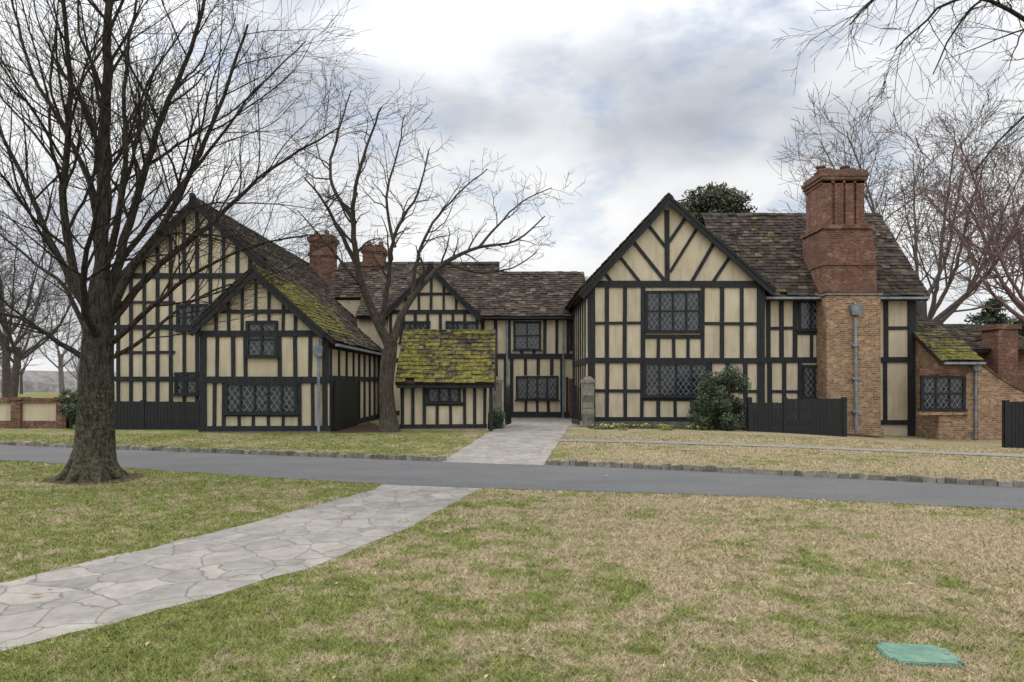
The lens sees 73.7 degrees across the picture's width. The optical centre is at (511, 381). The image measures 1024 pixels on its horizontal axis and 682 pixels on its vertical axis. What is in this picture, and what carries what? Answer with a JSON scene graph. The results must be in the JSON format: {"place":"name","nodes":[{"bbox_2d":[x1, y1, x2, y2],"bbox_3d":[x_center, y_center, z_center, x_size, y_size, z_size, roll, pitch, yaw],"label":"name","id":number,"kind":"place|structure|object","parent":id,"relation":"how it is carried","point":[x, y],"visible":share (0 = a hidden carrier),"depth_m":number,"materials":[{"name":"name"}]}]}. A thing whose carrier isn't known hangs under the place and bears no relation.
{"place":"outdoors","nodes":[
{"label":"outdoors","id":0,"kind":"place"},
{"bbox_2d":[0,370,115,392],"bbox_3d":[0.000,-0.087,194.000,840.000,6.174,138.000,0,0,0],"label":"background hills","id":1,"kind":"structure","parent":0,"point":[40,381],"depth_m":132.30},
{"bbox_2d":[0,484,481,651],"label":"flagstone path","id":2,"kind":"structure","parent":0,"point":[137,583],"depth_m":7.46,"materials":[{"name":"grey stone"}]},
{"bbox_2d":[0,392,1023,681],"bbox_3d":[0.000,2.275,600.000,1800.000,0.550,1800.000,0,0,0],"label":"ground","id":3,"kind":"structure","parent":0,"point":[640,520],"depth_m":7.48,"materials":[{"name":"green plant"}]},
{"bbox_2d":[0,397,72,427],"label":"brick piers","id":4,"kind":"structure","parent":3,"relation":"on","point":[17,421],"depth_m":29.40,"materials":[{"name":"brown brick"}]},
{"bbox_2d":[0,403,68,420],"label":"rendered panels","id":5,"kind":"object","parent":4,"relation":"on","point":[39,411],"visible":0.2,"depth_m":29.50,"materials":[{"name":"paint"}]},
{"bbox_2d":[0,200,90,397],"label":"bare tree","id":6,"kind":"object","parent":3,"relation":"on","point":[6,374],"visible":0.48,"depth_m":49.99,"materials":[{"name":"brown plant"}]},
{"bbox_2d":[0,212,94,396],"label":"bare tree","id":7,"kind":"object","parent":3,"relation":"on","point":[18,353],"visible":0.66,"depth_m":43.38,"materials":[{"name":"brown plant"}]},
{"bbox_2d":[58,388,77,428],"bbox_3d":[-18.620,1.174,28.926,1.318,1.852,1.434,0,0,0],"label":"evergreen shrub","id":8,"kind":"object","parent":3,"relation":"on","point":[66,409],"visible":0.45,"depth_m":28.79,"materials":[{"name":"green plant"}]},
{"bbox_2d":[43,473,142,484],"bbox_3d":[-8.634,1.994,14.132,2.059,0.001,1.752,0,0,0],"label":"planting bed","id":9,"kind":"object","parent":3,"relation":"on","point":[132,475],"visible":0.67,"depth_m":13.80,"materials":[{"name":"soil"}]},
{"bbox_2d":[115,400,199,429],"bbox_3d":[-15.016,1.535,28.665,3.859,1.530,0.190,0,0,0],"label":"board fence","id":10,"kind":"object","parent":3,"relation":"on","point":[145,415],"visible":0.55,"depth_m":28.60,"materials":[{"name":"black paint"}]},
{"bbox_2d":[0,0,428,483],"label":"bare oak tree","id":11,"kind":"object","parent":3,"relation":"on","point":[93,456],"visible":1,"depth_m":13.86,"materials":[{"name":"brown plant"}]},
{"bbox_2d":[331,422,378,432],"bbox_3d":[-5.958,1.994,30.311,2.389,0.001,7.363,0,0,0],"label":"planting bed","id":12,"kind":"object","parent":3,"relation":"on","point":[369,427],"visible":0.74,"depth_m":28.58,"materials":[{"name":"soil"}]},
{"bbox_2d":[269,66,586,432],"bbox_3d":[-2.817,-5.363,27.593,12.589,14.966,5.669,0,0,-6],"label":"gnarled bare tree","id":13,"kind":"object","parent":3,"relation":"on","point":[388,421],"visible":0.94,"depth_m":27.19,"materials":[{"name":"brown plant"}]},
{"bbox_2d":[395,329,497,430],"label":"mossy roofed shed","id":14,"kind":"structure","parent":3,"relation":"on","point":[444,380],"depth_m":28.00,"materials":[{"name":"paint"}]},
{"bbox_2d":[488,410,505,428],"bbox_3d":[-0.748,1.672,29.339,1.040,0.990,1.375,0,0,0],"label":"evergreen shrub","id":15,"kind":"object","parent":3,"relation":"on","point":[498,419],"visible":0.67,"depth_m":28.95,"materials":[{"name":"green plant"}]},
{"bbox_2d":[14,472,991,681],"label":"fallen leaves","id":16,"kind":"object","parent":3,"relation":"on","point":[533,655],"visible":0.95,"depth_m":6.33,"materials":[{"name":"brown plant"}]},
{"bbox_2d":[0,269,1020,395],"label":"distant trees","id":17,"kind":"object","parent":3,"relation":"on","point":[61,363],"visible":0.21,"depth_m":88.15,"materials":[{"name":"brown plant"}]},
{"bbox_2d":[0,445,1023,508],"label":"asphalt drive","id":18,"kind":"structure","parent":3,"relation":"on","point":[483,475],"depth_m":14.22,"materials":[{"name":"grey asphalt"}]},
{"bbox_2d":[0,441,1023,487],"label":"stone kerb","id":19,"kind":"structure","parent":18,"relation":"on","point":[859,475],"depth_m":15.79,"materials":[{"name":"grey stone"}]},
{"bbox_2d":[120,205,906,435],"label":"plaster walls","id":20,"kind":"structure","parent":3,"relation":"on","point":[687,264],"depth_m":31.00,"materials":[{"name":"beige paint"}]},
{"bbox_2d":[114,193,928,435],"bbox_3d":[0.329,-2.768,32.369,37.543,11.458,11.262,0,0,0],"label":"timber frame","id":21,"kind":"object","parent":3,"relation":"on","point":[759,283],"visible":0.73,"depth_m":30.94,"materials":[{"name":"black wood"}]},
{"bbox_2d":[333,381,357,431],"bbox_3d":[-7.143,0.985,29.470,0.115,2.070,3.940,0,0,0],"label":"side door","id":22,"kind":"structure","parent":21,"relation":"attached to","point":[345,404],"depth_m":29.05,"materials":[{"name":"black paint"}]},
{"bbox_2d":[178,293,815,410],"bbox_3d":[-0.342,-1.437,32.315,29.830,5.298,10.475,0,0,0],"label":"window glass","id":23,"kind":"object","parent":21,"relation":"attached to","point":[289,393],"visible":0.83,"depth_m":30.98,"materials":[{"name":"black glass"}]},
{"bbox_2d":[177,293,816,410],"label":"window lattice","id":24,"kind":"object","parent":23,"relation":"attached to","point":[517,347],"depth_m":30.97,"materials":[{"name":"grey metal"}]},
{"bbox_2d":[192,183,929,433],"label":"downpipes","id":25,"kind":"object","parent":21,"relation":"attached to","point":[854,309],"visible":0.8,"depth_m":30.58,"materials":[{"name":"grey metal"}]},
{"bbox_2d":[569,379,573,417],"bbox_3d":[3.424,0.909,37.450,0.590,2.181,0.140,0,0,0],"label":"entrance door","id":26,"kind":"structure","parent":21,"relation":"attached to","point":[570,398],"depth_m":37.38,"materials":[{"name":"brown wood"}]},
{"bbox_2d":[114,192,929,352],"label":"stone slate roof","id":27,"kind":"structure","parent":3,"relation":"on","point":[768,247],"depth_m":34.98,"materials":[{"name":"stone"}]},
{"bbox_2d":[307,169,877,293],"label":"chimney stacks","id":28,"kind":"object","parent":27,"relation":"on","point":[839,255],"visible":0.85,"depth_m":31.00,"materials":[{"name":"red brick"}]},
{"bbox_2d":[314,165,855,244],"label":"chimney pots","id":29,"kind":"object","parent":28,"relation":"on","point":[820,168],"visible":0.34,"depth_m":31.53,"materials":[{"name":"ceramic"}]},
{"bbox_2d":[199,293,882,431],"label":"stone plinth","id":30,"kind":"structure","parent":3,"relation":"on","point":[687,422],"depth_m":30.93,"materials":[{"name":"grey stone"}]},
{"bbox_2d":[493,376,595,426],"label":"courtyard gate","id":31,"kind":"structure","parent":3,"relation":"on","point":[588,396],"depth_m":30.01,"materials":[{"name":"stone"}]},
{"bbox_2d":[678,181,757,224],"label":"magnolia tree","id":32,"kind":"object","parent":3,"relation":"on","point":[717,198],"visible":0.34,"depth_m":44.65,"materials":[{"name":"green plant"}]},
{"bbox_2d":[685,365,751,430],"bbox_3d":[8.749,0.723,28.669,2.687,2.928,2.173,0,0,0],"label":"holly bush","id":33,"kind":"object","parent":3,"relation":"on","point":[726,411],"visible":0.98,"depth_m":28.44,"materials":[{"name":"green plant"}]},
{"bbox_2d":[588,425,879,436],"bbox_3d":[9.650,2.174,30.100,12.700,0.407,1.800,0,0,0],"label":"planting bed","id":34,"kind":"object","parent":3,"relation":"on","point":[735,428],"visible":0.24,"depth_m":29.84,"materials":[{"name":"soil"}]},
{"bbox_2d":[590,423,736,430],"bbox_3d":[6.517,1.921,29.032,6.286,0.322,2.379,0,0,0],"label":"daffodil bed","id":35,"kind":"object","parent":34,"relation":"on","point":[663,427],"visible":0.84,"depth_m":28.85,"materials":[{"name":"green plant"}]},
{"bbox_2d":[747,397,846,436],"bbox_3d":[11.708,1.513,28.065,4.049,1.774,0.190,0,0,0],"label":"board fence","id":36,"kind":"object","parent":3,"relation":"on","point":[811,416],"visible":0.74,"depth_m":28.00,"materials":[{"name":"black paint"}]},
{"bbox_2d":[816,296,883,435],"bbox_3d":[15.388,-0.542,31.430,2.596,6.684,1.540,0,0,0],"label":"chimney breast","id":37,"kind":"object","parent":3,"relation":"on","point":[834,347],"visible":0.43,"depth_m":30.75,"materials":[{"name":"brick"}]},
{"bbox_2d":[768,76,1023,322],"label":"bare tree","id":38,"kind":"object","parent":3,"relation":"on","point":[943,316],"visible":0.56,"depth_m":42.72,"materials":[{"name":"grey plant"}]},
{"bbox_2d":[773,0,1023,224],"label":"overhanging bare tree","id":39,"kind":"object","parent":3,"relation":"on","point":[1010,10],"visible":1,"depth_m":9.93,"materials":[{"name":"brown plant"}]},
{"bbox_2d":[875,642,964,667],"bbox_3d":[2.957,1.984,4.970,0.500,0.035,0.360,0,0,8],"label":"valve box cover","id":40,"kind":"object","parent":3,"relation":"on","point":[918,653],"visible":0.99,"depth_m":4.94,"materials":[{"name":"green plastic"}]},
{"bbox_2d":[890,107,1023,322],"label":"budding bare tree","id":41,"kind":"object","parent":3,"relation":"on","point":[972,259],"visible":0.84,"depth_m":39.90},
{"bbox_2d":[912,319,1023,439],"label":"brick outbuilding","id":42,"kind":"structure","parent":3,"relation":"on","point":[951,359],"depth_m":30.44,"materials":[{"name":"brick"}]},
{"bbox_2d":[964,296,1011,324],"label":"evergreen tree","id":43,"kind":"object","parent":3,"relation":"on","point":[990,316],"visible":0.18,"depth_m":51.65,"materials":[{"name":"green plant"}]},
{"bbox_2d":[975,365,1023,439],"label":"wall","id":44,"kind":"structure","parent":3,"relation":"on","point":[993,391],"depth_m":29.90,"materials":[{"name":"brick"}]},
{"bbox_2d":[982,364,1023,390],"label":"coping","id":45,"kind":"object","parent":44,"relation":"on","point":[1000,377],"visible":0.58,"depth_m":29.84,"materials":[{"name":"red brick"}]},
{"bbox_2d":[1002,400,1023,448],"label":"board fence","id":46,"kind":"object","parent":3,"relation":"on","point":[1012,424],"visible":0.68,"depth_m":26.00,"materials":[{"name":"black paint"}]},
{"bbox_2d":[1009,315,1023,336],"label":"evergreen tree","id":47,"kind":"object","parent":3,"relation":"on","point":[1018,321],"visible":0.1,"depth_m":54.48,"materials":[{"name":"green plant"}]},
{"bbox_2d":[442,418,581,464],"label":"flagstone path","id":48,"kind":"structure","parent":0,"point":[525,441],"depth_m":22.02,"materials":[{"name":"grey stone"}]},
{"bbox_2d":[0,0,1023,371],"label":"sky","id":49,"kind":"structure","parent":0,"point":[646,100],"materials":[{"name":"grey"}]},
{"bbox_2d":[554,439,1023,456],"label":"garden path","id":50,"kind":"structure","parent":0,"point":[866,449],"depth_m":20.93,"materials":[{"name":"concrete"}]}
]}

